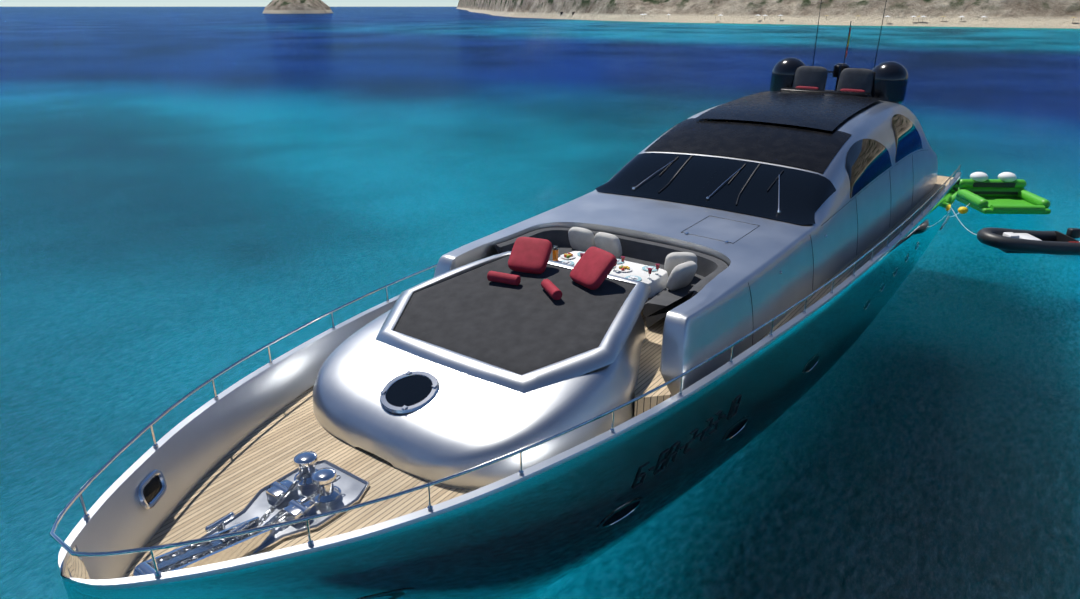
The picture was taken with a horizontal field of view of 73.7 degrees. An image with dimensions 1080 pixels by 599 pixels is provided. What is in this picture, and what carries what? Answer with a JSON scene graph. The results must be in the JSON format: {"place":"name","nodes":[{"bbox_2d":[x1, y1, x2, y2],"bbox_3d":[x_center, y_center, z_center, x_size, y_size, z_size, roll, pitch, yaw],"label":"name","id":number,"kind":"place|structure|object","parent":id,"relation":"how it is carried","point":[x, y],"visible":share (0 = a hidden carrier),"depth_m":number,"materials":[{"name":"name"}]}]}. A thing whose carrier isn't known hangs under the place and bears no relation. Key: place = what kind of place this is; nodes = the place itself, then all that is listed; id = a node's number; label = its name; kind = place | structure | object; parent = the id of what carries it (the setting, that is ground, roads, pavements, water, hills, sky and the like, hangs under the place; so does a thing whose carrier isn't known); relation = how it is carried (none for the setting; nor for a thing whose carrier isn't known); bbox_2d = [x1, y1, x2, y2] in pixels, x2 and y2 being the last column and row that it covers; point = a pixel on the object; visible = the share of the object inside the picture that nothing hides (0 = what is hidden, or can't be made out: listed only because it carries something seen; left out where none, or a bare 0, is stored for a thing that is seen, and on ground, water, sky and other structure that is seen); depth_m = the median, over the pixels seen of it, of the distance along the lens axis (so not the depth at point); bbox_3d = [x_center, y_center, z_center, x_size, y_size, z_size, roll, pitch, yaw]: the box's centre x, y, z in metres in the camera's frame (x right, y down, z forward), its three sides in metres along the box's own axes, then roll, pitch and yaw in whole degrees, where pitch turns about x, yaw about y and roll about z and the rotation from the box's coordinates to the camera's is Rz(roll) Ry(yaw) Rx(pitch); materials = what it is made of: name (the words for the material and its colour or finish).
{"place":"outdoors","nodes":[
{"label":"outdoors","id":0,"kind":"place"},
{"bbox_2d":[0,0,458,6],"label":"sky","id":1,"kind":"structure","parent":0,"point":[3,3],"materials":[{"name":"white"}]},
{"bbox_2d":[0,7,1079,598],"bbox_3d":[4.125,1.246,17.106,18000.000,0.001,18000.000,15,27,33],"label":"water","id":2,"kind":"structure","parent":0,"point":[192,199],"depth_m":25.12,"materials":[{"name":"blue liquid"}]},
{"bbox_2d":[58,172,961,598],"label":"hull","id":3,"kind":"object","parent":2,"relation":"in","point":[532,530],"visible":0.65,"depth_m":7.82,"materials":[{"name":"metal"}]},
{"bbox_2d":[137,469,166,509],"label":"fairleads","id":4,"kind":"object","parent":3,"relation":"on","point":[151,489],"visible":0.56,"depth_m":7.10,"materials":[{"name":"silver metal"}]},
{"bbox_2d":[50,165,960,577],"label":"rails","id":5,"kind":"object","parent":3,"relation":"on","point":[158,547],"visible":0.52,"depth_m":6.91,"materials":[{"name":"silver metal"}]},
{"bbox_2d":[124,175,953,577],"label":"deck","id":6,"kind":"structure","parent":3,"relation":"on","point":[242,473],"depth_m":7.94,"materials":[{"name":"brown wood"}]},
{"bbox_2d":[133,451,369,575],"bbox_3d":[-2.812,2.066,6.997,0.978,0.540,2.338,15,27,33],"label":"anchor windlass","id":7,"kind":"object","parent":6,"relation":"on","point":[347,489],"visible":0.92,"depth_m":7.24,"materials":[{"name":"silver metal"}]},
{"bbox_2d":[161,463,340,571],"bbox_3d":[-2.640,2.124,6.853,0.445,0.372,2.061,9,24,20],"label":"chain","id":8,"kind":"object","parent":7,"relation":"attached to","point":[273,509],"visible":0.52,"depth_m":7.08,"materials":[{"name":"silver metal"}]},
{"bbox_2d":[312,309,645,489],"bbox_3d":[-0.698,0.689,9.618,4.060,1.090,4.148,15,27,33],"label":"foredeck cabin top","id":9,"kind":"object","parent":6,"relation":"on","point":[460,422],"visible":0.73,"depth_m":8.24,"materials":[{"name":"silver metal"}]},
{"bbox_2d":[380,371,438,412],"bbox_3d":[-1.541,1.083,8.509,0.720,0.213,0.695,15,27,33],"label":"hatch","id":10,"kind":"object","parent":9,"relation":"on","point":[408,391],"visible":0.98,"depth_m":8.47,"materials":[{"name":"black metal"}]},
{"bbox_2d":[376,251,651,392],"bbox_3d":[-0.326,0.152,9.959,3.633,0.512,3.110,15,27,33],"label":"sun pad frame","id":11,"kind":"object","parent":9,"relation":"on","point":[608,349],"visible":0.75,"depth_m":8.98,"materials":[{"name":"white plastic"}]},
{"bbox_2d":[394,256,634,374],"bbox_3d":[-0.326,0.120,9.946,3.160,0.419,2.630,15,27,33],"label":"sunpad","id":12,"kind":"object","parent":11,"relation":"in","point":[528,323],"visible":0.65,"depth_m":9.62,"materials":[{"name":"grey fabric"}]},
{"bbox_2d":[487,237,616,299],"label":"red pillows","id":13,"kind":"object","parent":12,"relation":"on","point":[593,268],"visible":1,"depth_m":10.34,"materials":[{"name":"fabric"}]},
{"bbox_2d":[634,298,670,416],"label":"steps","id":14,"kind":"structure","parent":6,"relation":"on","point":[650,377],"depth_m":9.58,"materials":[{"name":"brown wood"}]},
{"bbox_2d":[494,227,727,327],"bbox_3d":[1.233,-0.446,12.062,3.784,0.745,1.860,15,27,33],"label":"sofa","id":15,"kind":"object","parent":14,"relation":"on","point":[660,305],"visible":0.29,"depth_m":12.21,"materials":[{"name":"fabric"}]},
{"bbox_2d":[568,227,696,290],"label":"seat cushions","id":16,"kind":"object","parent":15,"relation":"on","point":[680,268],"visible":0.85,"depth_m":11.65,"materials":[{"name":"white leather"}]},
{"bbox_2d":[556,251,668,300],"bbox_3d":[1.088,-0.258,11.793,1.953,0.600,0.970,15,27,33],"label":"table","id":17,"kind":"object","parent":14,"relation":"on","point":[657,283],"visible":0.31,"depth_m":11.37,"materials":[{"name":"white fabric"}]},
{"bbox_2d":[553,245,659,280],"bbox_3d":[1.078,-0.657,11.645,1.766,0.250,0.820,15,27,33],"label":"tableware","id":18,"kind":"object","parent":17,"relation":"on","point":[622,268],"visible":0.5,"depth_m":11.60,"materials":[{"name":"white ceramic"}]},
{"bbox_2d":[433,95,937,396],"bbox_3d":[5.218,-2.892,17.063,5.434,3.023,18.050,15,27,33],"label":"deckhouse","id":19,"kind":"object","parent":6,"relation":"on","point":[714,316],"visible":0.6,"depth_m":12.87,"materials":[{"name":"silver metal"}]},
{"bbox_2d":[595,153,835,224],"bbox_3d":[3.433,-2.380,14.586,4.657,0.711,1.569,15,27,33],"label":"windscreen","id":20,"kind":"object","parent":19,"relation":"attached to","point":[805,196],"visible":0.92,"depth_m":14.35,"materials":[{"name":"black glass"}]},
{"bbox_2d":[632,155,783,213],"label":"windshield wipers","id":21,"kind":"object","parent":20,"relation":"attached to","point":[735,173],"visible":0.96,"depth_m":14.44,"materials":[{"name":"silver metal"}]},
{"bbox_2d":[645,118,850,172],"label":"roof front","id":22,"kind":"structure","parent":19,"relation":"on","point":[814,149],"depth_m":15.52,"materials":[{"name":"black glass"}]},
{"bbox_2d":[658,123,891,198],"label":"window","id":23,"kind":"structure","parent":19,"relation":"attached to","point":[868,161],"depth_m":15.34,"materials":[{"name":"blue glass"}]},
{"bbox_2d":[695,91,881,130],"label":"roof","id":24,"kind":"structure","parent":19,"relation":"on","point":[828,111],"depth_m":17.27,"materials":[{"name":"black glass"}]},
{"bbox_2d":[681,150,922,344],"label":"panel seams","id":25,"kind":"object","parent":19,"relation":"attached to","point":[780,272],"visible":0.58,"depth_m":13.14,"materials":[{"name":"black rubber"}]},
{"bbox_2d":[780,66,873,96],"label":"seats","id":26,"kind":"object","parent":19,"relation":"on","point":[855,81],"visible":0.35,"depth_m":20.01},
{"bbox_2d":[770,0,907,103],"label":"fly gear","id":27,"kind":"object","parent":19,"relation":"on","point":[890,80],"visible":0.73,"depth_m":19.65,"materials":[{"name":"black plastic"}]},
{"bbox_2d":[892,114,922,162],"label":"window","id":28,"kind":"structure","parent":19,"relation":"attached to","point":[907,137],"depth_m":18.29,"materials":[{"name":"blue glass"}]},
{"bbox_2d":[362,242,918,598],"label":"portholes","id":29,"kind":"object","parent":3,"relation":"attached to","point":[631,507],"visible":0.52,"depth_m":8.77,"materials":[{"name":"black glass"}]},
{"bbox_2d":[633,394,741,488],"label":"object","id":30,"kind":"object","parent":3,"relation":"attached to","point":[696,431],"visible":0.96,"depth_m":9.02,"materials":[{"name":"black paint"}]},
{"bbox_2d":[939,216,949,229],"bbox_3d":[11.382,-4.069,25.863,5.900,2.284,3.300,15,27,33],"label":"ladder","id":31,"kind":"object","parent":3,"relation":"attached to","point":[944,223],"visible":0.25,"depth_m":25.14,"materials":[{"name":"metal"}]},
{"bbox_2d":[950,203,976,234],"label":"ropes","id":32,"kind":"object","parent":31,"relation":"attached to","point":[959,220],"visible":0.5,"depth_m":25.04,"materials":[{"name":"white fabric"}]},
{"bbox_2d":[956,172,1050,213],"bbox_3d":[18.790,-4.362,29.215,2.879,1.214,2.576,1,22,2],"label":"inflatable","id":33,"kind":"object","parent":2,"relation":"on","point":[1003,193],"visible":0.98,"depth_m":29.64,"materials":[{"name":"green plastic"}]},
{"bbox_2d":[958,207,1079,241],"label":"float","id":34,"kind":"object","parent":2,"relation":"on","point":[962,210],"visible":0.71,"depth_m":25.05,"materials":[{"name":"yellow plastic"}]},
{"bbox_2d":[977,227,1079,254],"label":"tender","id":35,"kind":"object","parent":2,"relation":"on","point":[1005,240],"visible":1,"depth_m":23.59,"materials":[{"name":"grey rubber"}]},
{"bbox_2d":[263,0,1079,28],"bbox_3d":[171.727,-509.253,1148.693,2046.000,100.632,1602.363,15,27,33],"label":"land","id":36,"kind":"structure","parent":0,"point":[1028,13],"depth_m":329.58,"materials":[{"name":"beige sand"}]},
{"bbox_2d":[560,12,1076,22],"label":"shrubs","id":37,"kind":"object","parent":36,"relation":"on","point":[720,15],"visible":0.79,"depth_m":314.44,"materials":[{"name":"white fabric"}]}
]}

